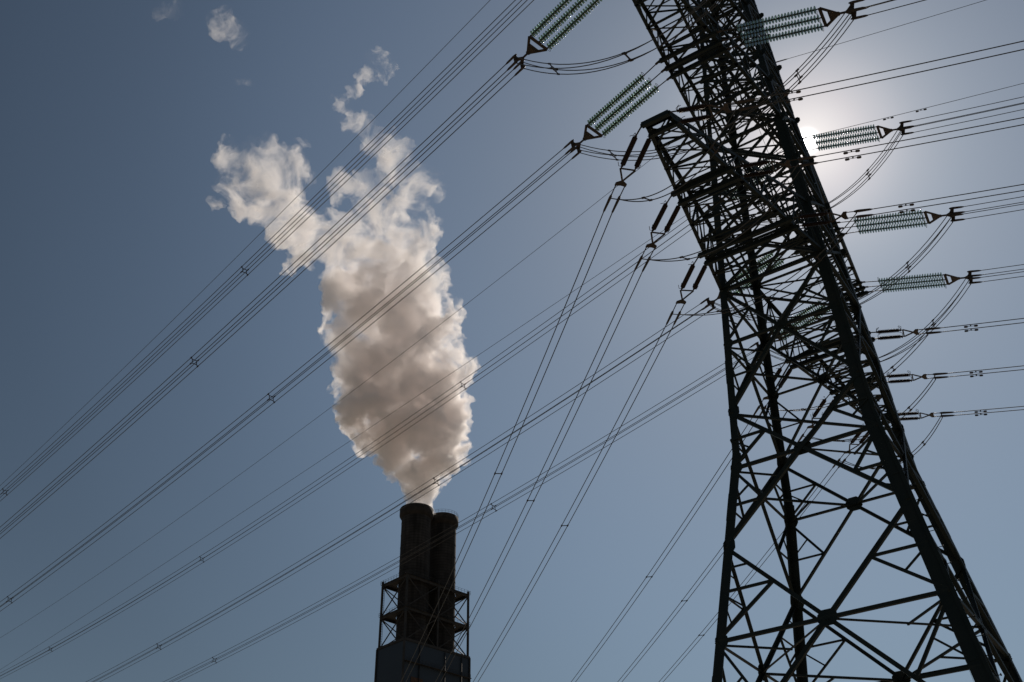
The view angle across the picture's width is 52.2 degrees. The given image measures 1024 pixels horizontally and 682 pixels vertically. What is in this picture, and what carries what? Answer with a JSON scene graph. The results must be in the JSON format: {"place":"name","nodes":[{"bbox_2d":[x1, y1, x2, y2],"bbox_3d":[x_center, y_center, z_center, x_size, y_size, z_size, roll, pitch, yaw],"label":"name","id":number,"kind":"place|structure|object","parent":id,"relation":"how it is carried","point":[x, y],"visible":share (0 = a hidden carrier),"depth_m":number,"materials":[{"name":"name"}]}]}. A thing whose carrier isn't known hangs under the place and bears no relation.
{"place":"outdoors","nodes":[
{"label":"outdoors","id":0,"kind":"place"},
{"bbox_2d":[0,0,1023,681],"label":"sky","id":1,"kind":"structure","parent":0,"point":[145,145],"materials":[{"name":"blue"}]},
{"bbox_3d":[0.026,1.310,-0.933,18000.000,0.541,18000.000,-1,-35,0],"label":"ground","id":2,"kind":"structure","parent":0,"visible":0},
{"bbox_2d":[395,503,433,642],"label":"chimney","id":3,"kind":"object","parent":2,"relation":"on","point":[416,519],"visible":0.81,"depth_m":324.24,"materials":[{"name":"concrete"}]},
{"bbox_2d":[374,637,471,681],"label":"boiler house","id":4,"kind":"structure","parent":2,"relation":"on","point":[393,660],"depth_m":306.14,"materials":[{"name":"metal"}]},
{"bbox_2d":[378,569,470,655],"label":"chimney support frame","id":5,"kind":"object","parent":4,"relation":"on","point":[390,616],"visible":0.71,"depth_m":318.29,"materials":[{"name":"metal"}]},
{"bbox_2d":[427,509,458,651],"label":"chimney","id":6,"kind":"object","parent":2,"relation":"on","point":[442,558],"visible":0.64,"depth_m":331.34,"materials":[{"name":"concrete"}]},
{"bbox_2d":[632,0,1022,681],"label":"transmission tower","id":7,"kind":"structure","parent":2,"relation":"on","point":[874,418],"depth_m":44.51,"materials":[{"name":"grey metal"}]},
{"bbox_2d":[0,0,489,485],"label":"earth wire","id":8,"kind":"object","parent":7,"relation":"attached to","point":[264,229],"visible":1,"depth_m":72.77,"materials":[{"name":"metal"}]},
{"bbox_2d":[0,73,758,637],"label":"earth wire","id":9,"kind":"object","parent":7,"relation":"attached to","point":[370,377],"visible":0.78,"depth_m":88.38,"materials":[{"name":"metal"}]},
{"bbox_2d":[0,149,782,669],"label":"earth wire","id":10,"kind":"object","parent":7,"relation":"attached to","point":[382,419],"visible":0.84,"depth_m":86.32,"materials":[{"name":"metal"}]},
{"bbox_2d":[505,0,601,75],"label":"glass insulator set","id":11,"kind":"object","parent":7,"relation":"attached to","point":[531,49],"visible":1,"depth_m":46.27,"materials":[{"name":"green"}]},
{"bbox_2d":[0,65,514,538],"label":"quad cable bundle","id":12,"kind":"object","parent":11,"relation":"attached to","point":[276,285],"visible":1,"depth_m":57.67,"materials":[{"name":"metal"}]},
{"bbox_2d":[516,0,721,74],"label":"jumper loop","id":13,"kind":"object","parent":11,"relation":"hanging from","point":[626,52],"visible":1,"depth_m":42.83,"materials":[{"name":"metal"}]},
{"bbox_2d":[563,61,669,159],"bbox_3d":[4.989,-10.992,50.458,1.386,1.231,6.568,28,-45,-34],"label":"glass insulator set","id":14,"kind":"object","parent":7,"relation":"attached to","point":[600,125],"visible":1,"depth_m":50.32,"materials":[{"name":"green"}]},
{"bbox_2d":[0,149,570,610],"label":"quad cable bundle","id":15,"kind":"object","parent":14,"relation":"attached to","point":[310,365],"visible":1,"depth_m":63.55,"materials":[{"name":"metal"}]},
{"bbox_2d":[603,128,653,212],"bbox_3d":[4.479,-6.675,40.710,1.012,1.016,4.145,10,-37,-15],"label":"rod insulator set","id":16,"kind":"object","parent":7,"relation":"hanging from","point":[629,151],"visible":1,"depth_m":40.31,"materials":[{"name":"brown ceramic"}]},
{"bbox_2d":[401,213,611,680],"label":"twin cable","id":17,"kind":"object","parent":16,"relation":"attached to","point":[501,473],"visible":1,"depth_m":51.09,"materials":[{"name":"metal"}]},
{"bbox_2d":[611,104,740,201],"bbox_3d":[6.182,-6.447,39.197,0.407,1.615,6.341,27,-44,-34],"label":"jumper loop","id":18,"kind":"object","parent":16,"relation":"hanging from","point":[711,147],"visible":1,"depth_m":38.45,"materials":[{"name":"metal"}]},
{"bbox_2d":[634,196,682,271],"bbox_3d":[6.086,-4.517,43.783,1.012,1.016,4.145,10,-37,-15],"label":"rod insulator set","id":19,"kind":"object","parent":7,"relation":"attached to","point":[659,218],"visible":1,"depth_m":43.40,"materials":[{"name":"brown ceramic"}]},
{"bbox_2d":[435,271,642,681],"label":"twin cable","id":20,"kind":"object","parent":19,"relation":"attached to","point":[546,461],"visible":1,"depth_m":54.31,"materials":[{"name":"metal"}]},
{"bbox_2d":[666,257,706,325],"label":"rod insulator set","id":21,"kind":"object","parent":7,"relation":"attached to","point":[697,280],"visible":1,"depth_m":46.59,"materials":[{"name":"brown ceramic"}]},
{"bbox_2d":[473,325,672,681],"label":"twin cable","id":22,"kind":"object","parent":21,"relation":"attached to","point":[567,525],"visible":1,"depth_m":57.43,"materials":[{"name":"metal"}]},
{"bbox_2d":[670,98,757,123],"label":"rod insulator set","id":23,"kind":"object","parent":7,"relation":"attached to","point":[725,107],"visible":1,"depth_m":38.26,"materials":[{"name":"brown ceramic"}]},
{"bbox_2d":[756,40,1023,105],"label":"twin cable","id":24,"kind":"object","parent":23,"relation":"attached to","point":[787,94],"visible":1,"depth_m":35.94,"materials":[{"name":"metal"}]},
{"bbox_2d":[702,146,783,210],"bbox_3d":[14.445,-9.737,64.849,1.386,1.231,6.568,28,-45,-34],"label":"glass insulator set","id":25,"kind":"object","parent":7,"relation":"attached to","point":[727,197],"visible":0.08,"depth_m":64.84,"materials":[{"name":"green"}]},
{"bbox_2d":[0,213,695,675],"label":"quad cable bundle","id":26,"kind":"object","parent":25,"relation":"attached to","point":[368,445],"visible":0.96,"depth_m":84.10,"materials":[{"name":"metal"}]},
{"bbox_2d":[700,249,793,312],"bbox_3d":[13.716,-3.588,61.093,1.386,1.231,6.568,28,-45,-34],"label":"glass insulator set","id":27,"kind":"object","parent":7,"relation":"attached to","point":[710,303],"visible":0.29,"depth_m":60.81,"materials":[{"name":"green"}]},
{"bbox_2d":[86,304,704,681],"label":"quad cable bundle","id":28,"kind":"object","parent":27,"relation":"attached to","point":[420,486],"visible":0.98,"depth_m":76.41,"materials":[{"name":"metal"}]},
{"bbox_2d":[753,363,791,415],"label":"rod insulator set","id":29,"kind":"object","parent":7,"relation":"attached to","point":[788,372],"visible":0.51,"depth_m":53.16,"materials":[{"name":"brown ceramic"}]},
{"bbox_2d":[571,418,757,681],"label":"twin cable","id":30,"kind":"object","parent":29,"relation":"attached to","point":[663,552],"visible":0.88,"depth_m":64.04,"materials":[{"name":"metal"}]},
{"bbox_2d":[734,156,817,177],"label":"rod insulator set","id":31,"kind":"object","parent":7,"relation":"attached to","point":[787,164],"visible":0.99,"depth_m":40.65,"materials":[{"name":"brown ceramic"}]},
{"bbox_2d":[642,161,801,261],"bbox_3d":[8.419,-4.542,41.934,0.411,1.616,7.832,29,-45,-36],"label":"jumper loop","id":32,"kind":"object","parent":31,"relation":"hanging from","point":[765,204],"visible":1,"depth_m":41.06,"materials":[{"name":"metal"}]},
{"bbox_2d":[817,117,1023,162],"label":"twin cable","id":33,"kind":"object","parent":31,"relation":"attached to","point":[849,158],"visible":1,"depth_m":38.68,"materials":[{"name":"metal"}]},
{"bbox_2d":[749,300,829,353],"bbox_3d":[17.573,-0.943,64.915,1.386,1.231,6.568,28,-45,-34],"label":"glass insulator set","id":34,"kind":"object","parent":7,"relation":"attached to","point":[794,324],"visible":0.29,"depth_m":64.64,"materials":[{"name":"green"}]},
{"bbox_2d":[164,348,752,681],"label":"quad cable bundle","id":35,"kind":"object","parent":34,"relation":"attached to","point":[474,513],"visible":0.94,"depth_m":80.40,"materials":[{"name":"metal"}]},
{"bbox_2d":[716,0,868,49],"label":"glass insulator set","id":36,"kind":"object","parent":7,"relation":"attached to","point":[834,15],"visible":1,"depth_m":45.90,"materials":[{"name":"green"}]},
{"bbox_2d":[573,5,852,160],"bbox_3d":[8.875,-10.646,47.306,14.266,4.127,0.531,-24,-42,29],"label":"jumper loop","id":37,"kind":"object","parent":36,"relation":"hanging from","point":[739,118],"visible":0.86,"depth_m":45.16,"materials":[{"name":"metal"}]},
{"bbox_2d":[866,0,924,14],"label":"quad cable bundle","id":38,"kind":"object","parent":36,"relation":"attached to","point":[891,8],"visible":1,"depth_m":43.73,"materials":[{"name":"metal"}]},
{"bbox_2d":[797,394,833,441],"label":"rod insulator set","id":39,"kind":"object","parent":7,"relation":"attached to","point":[817,411],"visible":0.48,"depth_m":55.73,"materials":[{"name":"brown ceramic"}]},
{"bbox_2d":[619,454,789,681],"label":"twin cable","id":40,"kind":"object","parent":39,"relation":"attached to","point":[675,609],"visible":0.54,"depth_m":70.40,"materials":[{"name":"metal"}]},
{"bbox_2d":[792,208,873,227],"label":"rod insulator set","id":41,"kind":"object","parent":7,"relation":"attached to","point":[843,215],"visible":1,"depth_m":43.10,"materials":[{"name":"brown ceramic"}]},
{"bbox_2d":[673,214,857,315],"bbox_3d":[10.811,-2.560,44.782,9.332,1.623,0.410,-30,-44,34],"label":"jumper loop","id":42,"kind":"object","parent":41,"relation":"hanging from","point":[816,256],"visible":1,"depth_m":43.86,"materials":[{"name":"metal"}]},
{"bbox_2d":[873,184,1023,214],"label":"twin cable","id":43,"kind":"object","parent":41,"relation":"attached to","point":[902,211],"visible":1,"depth_m":41.52,"materials":[{"name":"metal"}]},
{"bbox_2d":[832,431,868,468],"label":"rod insulator set","id":44,"kind":"object","parent":7,"relation":"attached to","point":[861,441],"visible":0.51,"depth_m":58.42,"materials":[{"name":"brown ceramic"}]},
{"bbox_2d":[659,468,837,681],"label":"twin cable","id":45,"kind":"object","parent":44,"relation":"attached to","point":[746,577],"visible":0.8,"depth_m":68.17,"materials":[{"name":"metal"}]},
{"bbox_2d":[803,120,913,150],"bbox_3d":[20.116,-11.902,61.094,6.353,1.979,1.382,-18,-39,23],"label":"glass insulator set","id":46,"kind":"object","parent":7,"relation":"attached to","point":[902,128],"visible":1,"depth_m":61.14,"materials":[{"name":"green"}]},
{"bbox_2d":[709,124,902,225],"bbox_3d":[17.515,-9.062,62.137,12.299,4.126,0.532,-25,-42,29],"label":"jumper loop","id":47,"kind":"object","parent":46,"relation":"hanging from","point":[866,174],"visible":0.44,"depth_m":59.88,"materials":[{"name":"metal"}]},
{"bbox_2d":[913,96,1023,132],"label":"quad cable bundle","id":48,"kind":"object","parent":46,"relation":"attached to","point":[968,114],"visible":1,"depth_m":57.99,"materials":[{"name":"metal"}]},
{"bbox_2d":[776,0,984,62],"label":"earth wire","id":49,"kind":"object","parent":7,"relation":"attached to","point":[877,32],"visible":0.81,"depth_m":63.39,"materials":[{"name":"metal"}]},
{"bbox_2d":[836,206,964,233],"bbox_3d":[21.021,-6.414,56.456,6.353,1.979,1.382,-18,-39,23],"label":"glass insulator set","id":50,"kind":"object","parent":7,"relation":"attached to","point":[952,214],"visible":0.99,"depth_m":56.51,"materials":[{"name":"green"}]},
{"bbox_2d":[709,210,951,322],"bbox_3d":[17.602,-3.243,57.942,14.266,4.127,0.531,-24,-42,29],"label":"jumper loop","id":51,"kind":"object","parent":50,"relation":"hanging from","point":[907,267],"visible":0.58,"depth_m":55.50,"materials":[{"name":"metal"}]},
{"bbox_2d":[964,196,1023,218],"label":"quad cable bundle","id":52,"kind":"object","parent":50,"relation":"attached to","point":[992,207],"visible":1,"depth_m":54.15,"materials":[{"name":"metal"}]},
{"bbox_2d":[871,326,941,339],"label":"rod insulator set","id":53,"kind":"object","parent":7,"relation":"attached to","point":[915,332],"visible":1,"depth_m":49.88,"materials":[{"name":"brown ceramic"}]},
{"bbox_2d":[760,331,927,410],"bbox_3d":[16.385,2.169,51.576,9.332,1.623,0.410,-30,-44,34],"label":"jumper loop","id":54,"kind":"object","parent":53,"relation":"hanging from","point":[805,409],"visible":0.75,"depth_m":50.23,"materials":[{"name":"metal"}]},
{"bbox_2d":[941,318,1023,331],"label":"twin cable","id":55,"kind":"object","parent":53,"relation":"attached to","point":[966,330],"visible":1,"depth_m":48.59,"materials":[{"name":"metal"}]},
{"bbox_2d":[803,83,1023,137],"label":"earth wire","id":56,"kind":"object","parent":7,"relation":"attached to","point":[911,111],"visible":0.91,"depth_m":60.37,"materials":[{"name":"metal"}]},
{"bbox_2d":[885,371,948,383],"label":"rod insulator set","id":57,"kind":"object","parent":7,"relation":"attached to","point":[923,376],"visible":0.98,"depth_m":53.08,"materials":[{"name":"brown ceramic"}]},
{"bbox_2d":[803,376,934,441],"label":"jumper loop","id":58,"kind":"object","parent":57,"relation":"hanging from","point":[910,410],"visible":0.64,"depth_m":53.24,"materials":[{"name":"metal"}]},
{"bbox_2d":[948,365,1023,376],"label":"twin cable","id":59,"kind":"object","parent":57,"relation":"attached to","point":[972,374],"visible":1,"depth_m":51.78,"materials":[{"name":"metal"}]},
{"bbox_2d":[861,270,981,292],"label":"glass insulator set","id":60,"kind":"object","parent":7,"relation":"attached to","point":[970,277],"visible":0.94,"depth_m":60.81,"materials":[{"name":"green"}]},
{"bbox_2d":[758,274,969,370],"bbox_3d":[20.959,-0.396,62.032,13.062,4.126,0.531,-25,-42,29],"label":"jumper loop","id":61,"kind":"object","parent":60,"relation":"hanging from","point":[933,324],"visible":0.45,"depth_m":59.73,"materials":[{"name":"metal"}]},
{"bbox_2d":[981,264,1023,281],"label":"quad cable bundle","id":62,"kind":"object","parent":60,"relation":"attached to","point":[1002,274],"visible":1,"depth_m":58.63,"materials":[{"name":"metal"}]},
{"bbox_2d":[897,409,954,420],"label":"rod insulator set","id":63,"kind":"object","parent":7,"relation":"attached to","point":[916,417],"visible":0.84,"depth_m":56.09,"materials":[{"name":"brown ceramic"}]},
{"bbox_2d":[840,415,941,468],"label":"jumper loop","id":64,"kind":"object","parent":63,"relation":"hanging from","point":[923,443],"visible":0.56,"depth_m":55.94,"materials":[{"name":"metal"}]},
{"bbox_2d":[954,406,1023,415],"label":"twin cable","id":65,"kind":"object","parent":63,"relation":"attached to","point":[976,413],"visible":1,"depth_m":54.83,"materials":[{"name":"metal"}]},
{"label":"glass insulator set","id":66,"kind":"object","parent":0,"visible":0},
{"bbox_2d":[0,0,533,500],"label":"quad cable bundle","id":67,"kind":"object","parent":66,"relation":"attached to","point":[286,228],"visible":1,"depth_m":64.36,"materials":[{"name":"metal"}]}
]}

